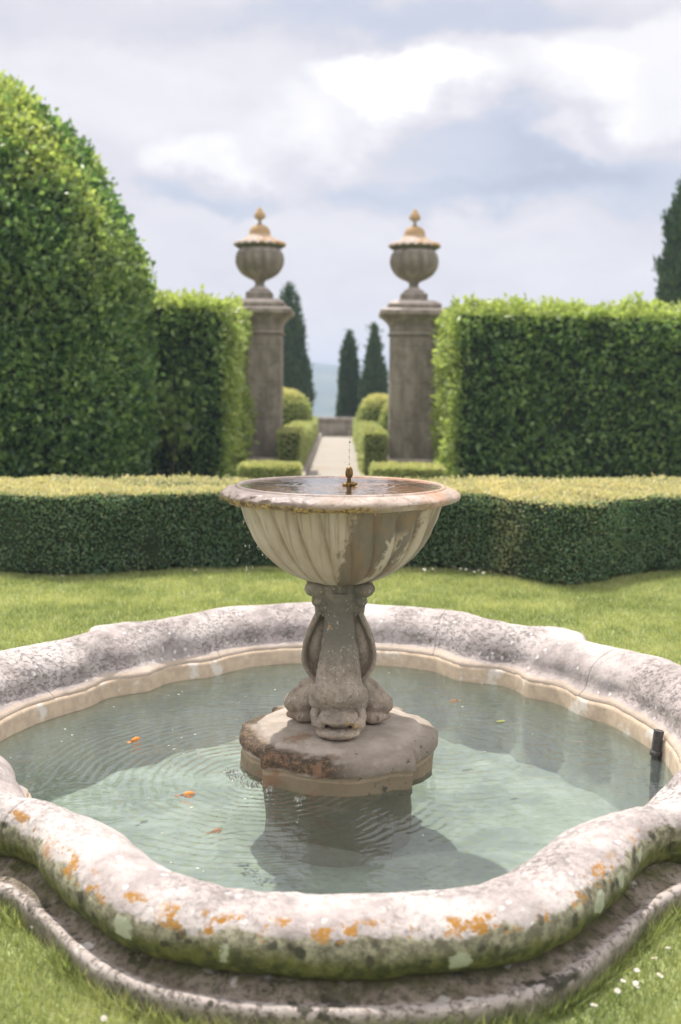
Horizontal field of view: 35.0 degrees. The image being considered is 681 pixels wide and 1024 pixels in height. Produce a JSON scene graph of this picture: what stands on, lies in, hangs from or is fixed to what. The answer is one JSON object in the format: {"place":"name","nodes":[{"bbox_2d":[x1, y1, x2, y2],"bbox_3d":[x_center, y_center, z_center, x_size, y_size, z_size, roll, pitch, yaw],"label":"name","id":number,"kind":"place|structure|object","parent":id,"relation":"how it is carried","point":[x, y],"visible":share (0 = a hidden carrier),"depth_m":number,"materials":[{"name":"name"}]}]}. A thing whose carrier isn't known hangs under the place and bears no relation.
{"place":"outdoors","nodes":[
{"label":"outdoors","id":0,"kind":"place"},
{"bbox_2d":[307,437,363,475],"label":"path","id":1,"kind":"structure","parent":0,"point":[332,455],"depth_m":19.69,"materials":[{"name":"beige gravel"}]},
{"bbox_2d":[302,433,321,475],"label":"path kerb","id":2,"kind":"structure","parent":1,"relation":"on","point":[307,465],"depth_m":18.89,"materials":[{"name":"stone"}]},
{"bbox_2d":[0,362,680,1023],"bbox_3d":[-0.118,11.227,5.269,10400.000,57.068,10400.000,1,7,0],"label":"ground","id":3,"kind":"structure","parent":0,"point":[326,380],"depth_m":6.45,"materials":[{"name":"green plant"}]},
{"bbox_2d":[0,69,165,480],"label":"domed topiary","id":4,"kind":"object","parent":3,"relation":"on","point":[76,296],"visible":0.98,"depth_m":12.72,"materials":[{"name":"green plant"}]},
{"bbox_2d":[135,350,201,477],"bbox_3d":[-2.318,-1.283,14.546,0.894,1.791,0.404,1,7,0],"label":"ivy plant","id":5,"kind":"object","parent":3,"relation":"on","point":[168,425],"visible":0.87,"depth_m":14.53,"materials":[{"name":"green plant"}]},
{"bbox_2d":[129,283,260,480],"bbox_3d":[-2.545,-1.904,15.852,2.660,2.886,2.894,1,7,0],"label":"tall hedge","id":6,"kind":"object","parent":3,"relation":"on","point":[204,343],"visible":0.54,"depth_m":14.75,"materials":[{"name":"green plant"}]},
{"bbox_2d":[239,298,294,461],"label":"gate pillar","id":7,"kind":"structure","parent":3,"relation":"on","point":[270,318],"depth_m":16.81,"materials":[{"name":"stone"}]},
{"bbox_2d":[233,207,285,298],"bbox_3d":[-1.268,-4.058,16.940,0.830,1.425,0.819,1,7,0],"label":"stone urn","id":8,"kind":"object","parent":7,"relation":"on","point":[259,259],"visible":1,"depth_m":16.73,"materials":[{"name":"beige stone"}]},
{"bbox_2d":[236,459,303,480],"bbox_3d":[-0.796,-0.342,12.370,0.775,0.535,0.795,1,7,0],"label":"box hedge","id":9,"kind":"object","parent":3,"relation":"on","point":[264,468],"visible":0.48,"depth_m":12.04,"materials":[{"name":"green plant"}]},
{"bbox_2d":[275,415,318,467],"bbox_3d":[-0.762,-1.542,21.660,0.506,0.772,11.118,1,7,0],"label":"path hedge","id":10,"kind":"object","parent":3,"relation":"on","point":[295,440],"visible":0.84,"depth_m":16.27,"materials":[{"name":"green plant"}]},
{"bbox_2d":[277,281,317,412],"bbox_3d":[-1.627,-5.052,34.669,1.884,4.713,1.873,3,7,21],"label":"cypress tree","id":11,"kind":"object","parent":3,"relation":"on","point":[297,373],"visible":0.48,"depth_m":34.25,"materials":[{"name":"green plant"}]},
{"bbox_2d":[283,386,313,425],"bbox_3d":[-1.149,-1.881,21.930,1.266,1.370,1.245,1,7,0],"label":"box mound","id":12,"kind":"object","parent":3,"relation":"on","point":[296,404],"visible":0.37,"depth_m":21.54,"materials":[{"name":"green plant"}]},
{"bbox_2d":[318,417,354,436],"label":"parapet wall","id":13,"kind":"structure","parent":3,"relation":"on","point":[335,426],"depth_m":27.80,"materials":[{"name":"stone"}]},
{"bbox_2d":[0,475,680,584],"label":"hedge","id":14,"kind":"object","parent":3,"relation":"on","point":[566,532],"visible":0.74,"depth_m":7.76,"materials":[{"name":"green plant"}]},
{"bbox_2d":[0,466,680,1023],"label":"fountain","id":15,"kind":"object","parent":3,"relation":"on","point":[490,868],"visible":0.97,"depth_m":3.82,"materials":[{"name":"stone"}]},
{"bbox_2d":[15,667,605,863],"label":"water","id":16,"kind":"structure","parent":15,"relation":"in","point":[253,775],"depth_m":4.02,"materials":[{"name":"liquid"}]},
{"bbox_2d":[126,737,139,742],"bbox_3d":[-0.814,0.897,4.232,0.030,0.024,0.066,6,9,40],"label":"goldfish","id":17,"kind":"object","parent":16,"relation":"in","point":[135,739],"visible":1,"depth_m":4.23,"materials":[{"name":"orange"}]},
{"bbox_2d":[175,791,194,797],"bbox_3d":[-0.532,0.969,3.696,0.070,0.025,0.032,-1,7,-10],"label":"goldfish","id":18,"kind":"object","parent":16,"relation":"in","point":[189,794],"visible":1,"depth_m":3.69,"materials":[{"name":"orange"}]},
{"bbox_2d":[206,828,221,833],"bbox_3d":[-0.400,1.010,3.412,0.051,0.018,0.023,-3,8,-25],"label":"goldfish","id":19,"kind":"object","parent":16,"relation":"in","point":[216,830],"visible":0.99,"depth_m":3.41,"materials":[{"name":"orange"}]},
{"bbox_2d":[10,672,484,871],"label":"floating petals","id":20,"kind":"object","parent":16,"relation":"on","point":[244,790],"visible":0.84,"depth_m":3.74,"materials":[{"name":"plant"}]},
{"bbox_2d":[221,431,350,802],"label":"water drops","id":21,"kind":"object","parent":16,"relation":"on","point":[232,776],"visible":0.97,"depth_m":3.80,"materials":[{"name":"clear liquid"}]},
{"bbox_2d":[240,477,441,494],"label":"bowl water","id":22,"kind":"structure","parent":15,"relation":"in","point":[291,484],"depth_m":3.92,"materials":[{"name":"liquid"}]},
{"bbox_2d":[649,729,663,800],"bbox_3d":[1.195,1.067,4.109,0.050,0.490,0.048,1,7,0],"label":"overflow pipe","id":23,"kind":"object","parent":15,"relation":"attached to","point":[655,752],"visible":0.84,"depth_m":4.08,"materials":[{"name":"metal"}]},
{"bbox_2d":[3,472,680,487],"bbox_3d":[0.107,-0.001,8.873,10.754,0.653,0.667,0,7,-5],"label":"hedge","id":24,"kind":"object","parent":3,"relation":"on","point":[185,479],"visible":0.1,"depth_m":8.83,"materials":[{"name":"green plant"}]},
{"bbox_2d":[334,329,361,416],"bbox_3d":[0.308,-4.443,35.758,1.062,3.284,1.134,-4,8,-31],"label":"cypress tree","id":25,"kind":"object","parent":3,"relation":"on","point":[349,376],"visible":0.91,"depth_m":35.48,"materials":[{"name":"green plant"}]},
{"bbox_2d":[352,418,389,474],"bbox_3d":[0.514,-1.528,21.663,0.523,0.768,11.134,1,7,0],"label":"path hedge","id":26,"kind":"object","parent":3,"relation":"on","point":[369,439],"visible":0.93,"depth_m":16.24,"materials":[{"name":"green plant"}]},
{"bbox_2d":[354,393,388,450],"bbox_3d":[0.778,-1.798,21.942,1.039,1.269,1.051,1,7,0],"label":"box mound","id":27,"kind":"object","parent":3,"relation":"on","point":[371,407],"visible":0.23,"depth_m":21.63,"materials":[{"name":"green plant"}]},
{"bbox_2d":[357,321,388,410],"bbox_3d":[1.090,-4.404,34.696,1.151,3.477,1.309,1,7,0],"label":"cypress tree","id":28,"kind":"object","parent":3,"relation":"on","point":[374,378],"visible":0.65,"depth_m":34.47,"materials":[{"name":"green plant"}]},
{"bbox_2d":[378,399,387,454],"bbox_3d":[1.209,-1.675,20.947,1.030,1.229,1.012,1,7,0],"label":"box mound","id":29,"kind":"object","parent":3,"relation":"on","point":[383,420],"visible":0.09,"depth_m":20.73,"materials":[{"name":"green plant"}]},
{"bbox_2d":[368,460,446,480],"bbox_3d":[0.754,-0.319,12.364,0.893,0.535,0.787,1,7,0],"label":"box hedge","id":30,"kind":"object","parent":3,"relation":"on","point":[411,470],"visible":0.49,"depth_m":12.05,"materials":[{"name":"green plant"}]},
{"bbox_2d":[379,300,444,463],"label":"gate pillar","id":31,"kind":"structure","parent":3,"relation":"on","point":[409,323],"depth_m":16.82,"materials":[{"name":"stone"}]},
{"bbox_2d":[388,209,440,299],"bbox_3d":[1.160,-4.033,16.940,0.830,1.425,0.819,1,7,0],"label":"stone urn","id":32,"kind":"object","parent":31,"relation":"on","point":[414,261],"visible":1,"depth_m":16.73,"materials":[{"name":"beige stone"}]},
{"bbox_2d":[428,290,680,480],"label":"tall hedge","id":33,"kind":"object","parent":3,"relation":"on","point":[554,389],"visible":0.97,"depth_m":14.75,"materials":[{"name":"green plant"}]},
{"bbox_2d":[652,178,680,305],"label":"cypress tree","id":34,"kind":"object","parent":3,"relation":"on","point":[668,269],"visible":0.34,"depth_m":24.28,"materials":[{"name":"green plant"}]},
{"bbox_2d":[0,0,680,367],"label":"sky","id":35,"kind":"structure","parent":0,"point":[536,142],"materials":[{"name":"white"}]}
]}

